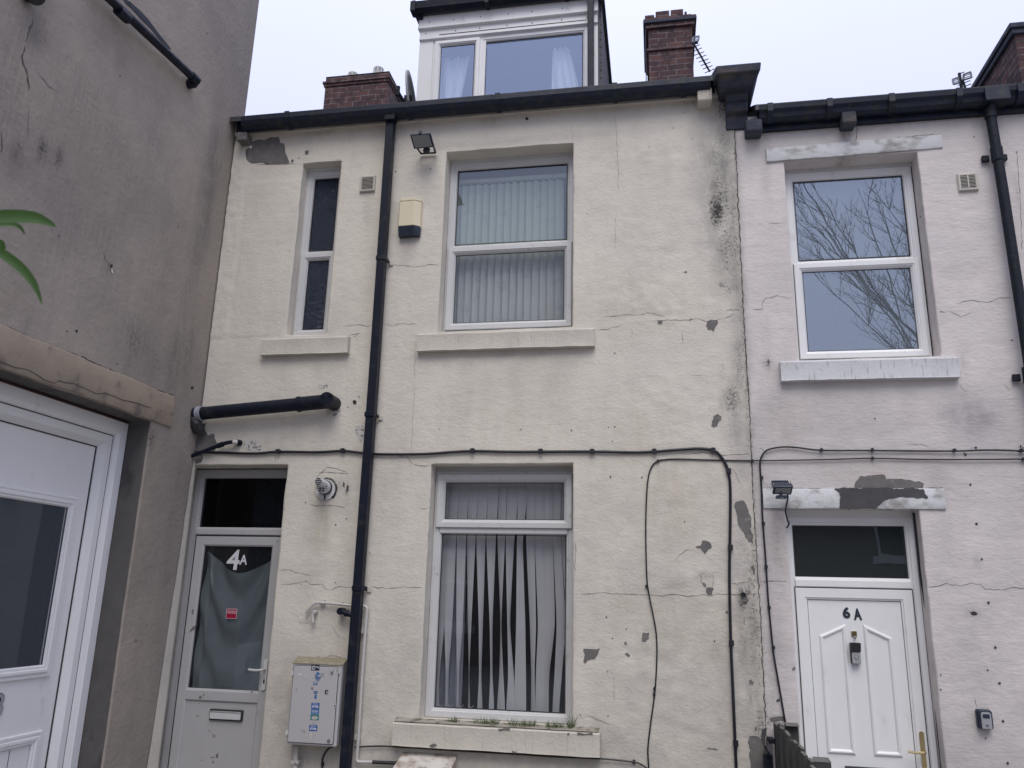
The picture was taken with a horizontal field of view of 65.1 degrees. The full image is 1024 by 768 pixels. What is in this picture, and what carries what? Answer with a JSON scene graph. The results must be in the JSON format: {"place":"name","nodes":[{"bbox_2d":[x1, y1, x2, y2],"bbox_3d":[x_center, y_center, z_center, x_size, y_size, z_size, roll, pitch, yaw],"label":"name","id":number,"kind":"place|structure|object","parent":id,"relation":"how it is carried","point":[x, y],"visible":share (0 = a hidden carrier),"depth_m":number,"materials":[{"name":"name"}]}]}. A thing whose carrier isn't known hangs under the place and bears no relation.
{"place":"outdoors","nodes":[
{"label":"outdoors","id":0,"kind":"place"},
{"bbox_2d":[0,0,258,767],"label":"terraced house","id":1,"kind":"structure","parent":0,"point":[117,140],"depth_m":5.82,"materials":[{"name":"paint"}]},
{"bbox_2d":[25,0,44,5],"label":"overflow pipe","id":2,"kind":"object","parent":1,"relation":"attached to","point":[37,2],"visible":1,"depth_m":5.08,"materials":[{"name":"black plastic"}]},
{"bbox_2d":[0,379,128,767],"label":"door","id":3,"kind":"structure","parent":1,"relation":"in","point":[61,462],"depth_m":5.53,"materials":[{"name":"white plastic"}]},
{"bbox_2d":[105,0,200,88],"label":"overflow pipe","id":4,"kind":"object","parent":1,"relation":"attached to","point":[121,12],"visible":1,"depth_m":6.24,"materials":[{"name":"black plastic"}]},
{"bbox_2d":[245,0,1023,115],"label":"sky","id":5,"kind":"structure","parent":0,"point":[805,50],"materials":[{"name":"white"}]},
{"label":"ground","id":6,"kind":"structure","parent":0,"visible":0},
{"bbox_2d":[0,209,55,303],"bbox_3d":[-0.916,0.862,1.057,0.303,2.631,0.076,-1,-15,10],"label":"shrub","id":7,"kind":"object","parent":6,"relation":"on","point":[10,218],"visible":1,"depth_m":1.34,"materials":[{"name":"green plant"}]},
{"bbox_2d":[147,0,767,767],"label":"terraced house","id":8,"kind":"structure","parent":6,"relation":"on","point":[641,346],"depth_m":6.57,"materials":[{"name":"paint"}]},
{"bbox_2d":[191,440,242,457],"bbox_3d":[-2.511,0.548,6.782,0.450,0.161,0.074,0,-15,3],"label":"waste pipe","id":9,"kind":"object","parent":8,"relation":"attached to","point":[223,444],"visible":1,"depth_m":6.77,"materials":[{"name":"black plastic"}]},
{"bbox_2d":[160,469,287,767],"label":"door","id":10,"kind":"structure","parent":8,"relation":"in","point":[205,727],"depth_m":6.50,"materials":[{"name":"white plastic"}]},
{"bbox_2d":[192,551,270,689],"bbox_3d":[-2.313,1.987,6.662,0.630,1.160,0.091,-1,-15,10],"label":"blanket","id":11,"kind":"object","parent":8,"relation":"hanging from","point":[228,654],"visible":0.92,"depth_m":6.65,"materials":[{"name":"grey fabric"}]},
{"bbox_2d":[190,392,340,433],"bbox_3d":[-2.115,0.256,6.743,1.347,0.326,0.186,-1,-15,10],"label":"soil pipe","id":12,"kind":"object","parent":8,"relation":"attached to","point":[324,400],"visible":0.98,"depth_m":6.71,"materials":[{"name":"black plastic"}]},
{"bbox_2d":[290,746,302,767],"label":"bore pipe","id":13,"kind":"object","parent":8,"relation":"attached to","point":[295,761],"visible":1,"depth_m":5.99,"materials":[{"name":"plastic"}]},
{"bbox_2d":[311,610,317,622],"bbox_3d":[-1.550,1.823,6.287,0.039,0.094,0.052,-1,-15,10],"label":"bore pipe","id":14,"kind":"object","parent":8,"relation":"attached to","point":[312,614],"visible":1,"depth_m":6.27,"materials":[{"name":"white plastic"}]},
{"bbox_2d":[285,656,346,746],"bbox_3d":[-1.478,2.393,6.043,0.435,0.617,0.198,-1,-15,10],"label":"meter box","id":15,"kind":"object","parent":8,"relation":"attached to","point":[316,707],"visible":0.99,"depth_m":5.97,"materials":[{"name":"white plastic"}]},
{"bbox_2d":[288,665,339,743],"bbox_3d":[-1.474,2.377,5.961,0.369,0.545,0.034,-1,-15,10],"label":"cabinet door","id":16,"kind":"structure","parent":15,"relation":"in","point":[314,688],"depth_m":5.96,"materials":[{"name":"white plastic"}]},
{"bbox_2d":[292,166,340,334],"bbox_3d":[-1.744,-1.205,7.313,0.373,1.690,0.100,-1,-15,10],"label":"window","id":17,"kind":"structure","parent":8,"relation":"in","point":[322,193],"depth_m":7.29,"materials":[{"name":"white plastic"}]},
{"bbox_2d":[315,477,336,499],"bbox_3d":[-1.534,0.832,6.471,0.186,0.185,0.204,-1,-15,10],"label":"boiler flue","id":18,"kind":"object","parent":8,"relation":"attached to","point":[326,488],"visible":1,"depth_m":6.53,"materials":[{"name":"white plastic"}]},
{"bbox_2d":[321,747,332,767],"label":"cable","id":19,"kind":"object","parent":8,"relation":"attached to","point":[322,763],"visible":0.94,"depth_m":6.01,"materials":[{"name":"black rubber"}]},
{"bbox_2d":[304,599,371,763],"bbox_3d":[-1.323,2.254,6.132,0.646,1.164,0.046,-1,-15,10],"label":"bore pipe","id":20,"kind":"object","parent":8,"relation":"attached to","point":[364,630],"visible":0.94,"depth_m":6.10,"materials":[{"name":"white plastic"}]},
{"bbox_2d":[337,608,350,616],"bbox_3d":[-1.289,1.776,6.229,0.129,0.074,0.097,-1,-15,10],"label":"waste pipe","id":21,"kind":"object","parent":8,"relation":"attached to","point":[344,612],"visible":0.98,"depth_m":6.20,"materials":[{"name":"black plastic"}]},
{"bbox_2d":[359,175,375,192],"bbox_3d":[-1.302,-1.807,7.236,0.142,0.155,0.022,-1,-15,10],"label":"air vent","id":22,"kind":"object","parent":8,"relation":"attached to","point":[367,183],"visible":1,"depth_m":7.23,"materials":[{"name":"white plastic"}]},
{"bbox_2d":[339,114,396,767],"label":"downpipe","id":23,"kind":"object","parent":8,"relation":"attached to","point":[371,415],"visible":0.99,"depth_m":6.46,"materials":[{"name":"black plastic"}]},
{"bbox_2d":[372,760,396,764],"bbox_3d":[-0.935,2.788,5.906,0.193,0.027,0.027,-1,-15,10],"label":"bore pipe","id":24,"kind":"object","parent":8,"relation":"attached to","point":[384,762],"visible":0.9,"depth_m":5.90,"materials":[{"name":"black plastic"}]},
{"bbox_2d":[396,70,415,101],"bbox_3d":[-1.117,-2.850,8.544,0.180,1.029,0.545,-1,-15,10],"label":"satellite dish","id":25,"kind":"object","parent":8,"relation":"attached to","point":[410,93],"visible":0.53,"depth_m":8.56,"materials":[{"name":"silver metal"}]},
{"bbox_2d":[398,198,422,237],"bbox_3d":[-0.896,-1.458,7.037,0.196,0.347,0.078,-1,-15,10],"label":"alarm box","id":26,"kind":"object","parent":8,"relation":"attached to","point":[410,218],"visible":1,"depth_m":7.01,"materials":[{"name":"beige plastic"}]},
{"bbox_2d":[410,130,436,153],"bbox_3d":[-0.775,-2.128,7.092,0.202,0.145,0.255,-1,-15,10],"label":"floodlight","id":27,"kind":"object","parent":8,"relation":"attached to","point":[423,140],"visible":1,"depth_m":7.02,"materials":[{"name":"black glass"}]},
{"bbox_2d":[393,752,456,767],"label":"meter hood","id":28,"kind":"object","parent":8,"relation":"attached to","point":[416,760],"visible":1,"depth_m":5.78,"materials":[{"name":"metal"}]},
{"bbox_2d":[439,535,466,706],"bbox_3d":[-0.505,1.867,6.490,0.255,1.450,0.032,-1,-15,10],"label":"curtain","id":29,"kind":"object","parent":8,"relation":"hanging from","point":[452,688],"visible":0.18,"depth_m":6.38,"materials":[{"name":"grey fabric"}]},
{"bbox_2d":[448,717,460,722],"bbox_3d":[-0.431,2.462,5.901,0.134,0.059,0.055,-1,-15,10],"label":"grass tuft","id":30,"kind":"object","parent":8,"relation":"on","point":[454,720],"visible":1,"depth_m":5.89,"materials":[{"name":"green plant"}]},
{"bbox_2d":[440,55,469,98],"bbox_3d":[-0.614,-3.077,8.483,0.320,0.860,0.063,-1,-15,10],"label":"curtain","id":31,"kind":"object","parent":8,"relation":"hanging from","point":[453,73],"visible":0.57,"depth_m":8.54,"materials":[{"name":"white fabric"}]},
{"bbox_2d":[195,447,738,767],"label":"cable","id":32,"kind":"object","parent":8,"relation":"attached to","point":[593,451],"visible":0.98,"depth_m":6.17,"materials":[{"name":"black plastic"}]},
{"bbox_2d":[473,717,499,724],"bbox_3d":[-0.184,2.456,5.858,0.238,0.067,0.065,-1,-15,10],"label":"grass tuft","id":33,"kind":"object","parent":8,"relation":"on","point":[487,721],"visible":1,"depth_m":5.85,"materials":[{"name":"green plant"}]},
{"bbox_2d":[424,466,572,723],"bbox_3d":[-0.078,1.601,6.283,1.143,1.922,0.100,-1,-15,10],"label":"window","id":34,"kind":"structure","parent":8,"relation":"in","point":[530,474],"depth_m":6.33,"materials":[{"name":"white plastic"}]},
{"bbox_2d":[435,483,565,711],"bbox_3d":[-0.067,1.636,6.358,1.146,1.830,0.065,-1,-15,10],"label":"vertical blind","id":35,"kind":"object","parent":8,"relation":"attached to","point":[544,500],"visible":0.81,"depth_m":6.38,"materials":[{"name":"white fabric"}]},
{"bbox_2d":[354,745,646,767],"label":"cable","id":36,"kind":"object","parent":8,"relation":"attached to","point":[634,762],"visible":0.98,"depth_m":5.78,"materials":[{"name":"black rubber"}]},
{"bbox_2d":[443,152,573,331],"bbox_3d":[-0.016,-1.227,7.039,1.142,1.715,0.110,-1,-15,10],"label":"window","id":37,"kind":"structure","parent":8,"relation":"in","point":[554,159],"depth_m":7.01,"materials":[{"name":"white plastic"}]},
{"bbox_2d":[454,173,566,322],"bbox_3d":[0.003,-1.176,7.143,1.120,1.470,0.044,-1,-15,10],"label":"vertical blind","id":38,"kind":"object","parent":8,"relation":"attached to","point":[511,287],"visible":0.83,"depth_m":7.15,"materials":[{"name":"fabric"}]},
{"bbox_2d":[507,718,536,726],"bbox_3d":[0.062,2.448,5.817,0.265,0.066,0.064,-1,-15,10],"label":"grass tuft","id":39,"kind":"object","parent":8,"relation":"on","point":[522,724],"visible":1,"depth_m":5.81,"materials":[{"name":"green plant"}]},
{"bbox_2d":[546,720,563,727],"bbox_3d":[0.315,2.444,5.771,0.190,0.062,0.059,-1,-15,10],"label":"grass tuft","id":40,"kind":"object","parent":8,"relation":"on","point":[553,725],"visible":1,"depth_m":5.77,"materials":[{"name":"green plant"}]},
{"bbox_2d":[552,46,577,88],"bbox_3d":[0.587,-3.103,8.270,0.360,0.860,0.062,-1,-15,10],"label":"curtain","id":41,"kind":"object","parent":8,"relation":"hanging from","point":[563,74],"visible":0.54,"depth_m":8.32,"materials":[{"name":"white fabric"}]},
{"bbox_2d":[561,714,577,728],"bbox_3d":[0.397,2.411,5.763,0.182,0.126,0.081,-1,-15,10],"label":"grass tuft","id":42,"kind":"object","parent":8,"relation":"on","point":[570,725],"visible":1,"depth_m":5.75,"materials":[{"name":"green plant"}]},
{"bbox_2d":[692,35,714,72],"bbox_3d":[2.594,-4.480,10.893,0.285,0.631,0.055,-1,-15,10],"label":"tv aerial","id":43,"kind":"object","parent":8,"relation":"attached to","point":[694,42],"visible":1,"depth_m":10.88,"materials":[{"name":"paint"}]},
{"bbox_2d":[645,456,1023,767],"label":"cable","id":44,"kind":"object","parent":8,"relation":"attached to","point":[871,458],"visible":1,"depth_m":5.89,"materials":[{"name":"black plastic"}]},
{"bbox_2d":[763,722,831,767],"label":"picket fence","id":45,"kind":"object","parent":6,"relation":"on","point":[790,751],"visible":1,"depth_m":5.10,"materials":[{"name":"paint"}]},
{"bbox_2d":[735,22,1023,767],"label":"terraced house","id":46,"kind":"structure","parent":6,"relation":"on","point":[879,311],"depth_m":5.99,"materials":[{"name":"paint"}]},
{"bbox_2d":[771,480,792,499],"bbox_3d":[1.971,0.773,5.860,0.140,0.158,0.162,-1,-15,10],"label":"floodlight","id":47,"kind":"object","parent":46,"relation":"attached to","point":[781,487],"visible":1,"depth_m":5.80,"materials":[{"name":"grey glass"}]},
{"bbox_2d":[785,495,789,527],"bbox_3d":[2.013,0.931,5.869,0.034,0.252,0.013,-1,-15,10],"label":"cable","id":48,"kind":"object","parent":47,"relation":"hanging from","point":[786,512],"visible":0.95,"depth_m":5.86,"materials":[{"name":"black plastic"}]},
{"bbox_2d":[785,162,931,359],"bbox_3d":[2.755,-0.975,6.470,1.025,1.720,0.105,-1,-15,10],"label":"window","id":49,"kind":"structure","parent":46,"relation":"in","point":[913,263],"depth_m":6.44,"materials":[{"name":"white plastic"}]},
{"bbox_2d":[786,510,938,767],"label":"door","id":50,"kind":"structure","parent":46,"relation":"in","point":[877,712],"depth_m":5.70,"materials":[{"name":"white plastic"}]},
{"bbox_2d":[849,642,860,663],"bbox_3d":[2.439,1.911,5.693,0.069,0.143,0.070,-1,-15,10],"label":"doorbell camera","id":51,"kind":"object","parent":50,"relation":"attached to","point":[855,651],"visible":1,"depth_m":5.68,"materials":[{"name":"silver plastic"}]},
{"bbox_2d":[759,446,1023,723],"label":"cable","id":52,"kind":"object","parent":46,"relation":"attached to","point":[822,450],"visible":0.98,"depth_m":5.82,"materials":[{"name":"black plastic"}]},
{"bbox_2d":[912,513,941,767],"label":"cable","id":53,"kind":"object","parent":46,"relation":"attached to","point":[917,546],"visible":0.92,"depth_m":5.74,"materials":[{"name":"grey plastic"}]},
{"bbox_2d":[952,71,972,87],"bbox_3d":[5.437,-3.586,9.657,0.239,0.414,0.055,-1,-15,10],"label":"tv aerial","id":54,"kind":"object","parent":46,"relation":"attached to","point":[961,82],"visible":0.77,"depth_m":9.68,"materials":[{"name":"paint"}]},
{"bbox_2d":[956,173,978,191],"bbox_3d":[3.570,-1.582,6.280,0.142,0.148,0.024,-1,-15,10],"label":"air vent","id":55,"kind":"object","parent":46,"relation":"attached to","point":[967,181],"visible":1,"depth_m":6.28,"materials":[{"name":"white plastic"}]},
{"bbox_2d":[975,709,993,728],"bbox_3d":[3.134,2.222,5.316,0.090,0.121,0.059,-1,-15,10],"label":"key safe","id":56,"kind":"object","parent":46,"relation":"attached to","point":[984,718],"visible":1,"depth_m":5.29,"materials":[{"name":"silver metal"}]},
{"bbox_2d":[981,102,1023,383],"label":"downpipe","id":57,"kind":"object","parent":46,"relation":"attached to","point":[999,157],"visible":0.98,"depth_m":6.07,"materials":[{"name":"paint"}]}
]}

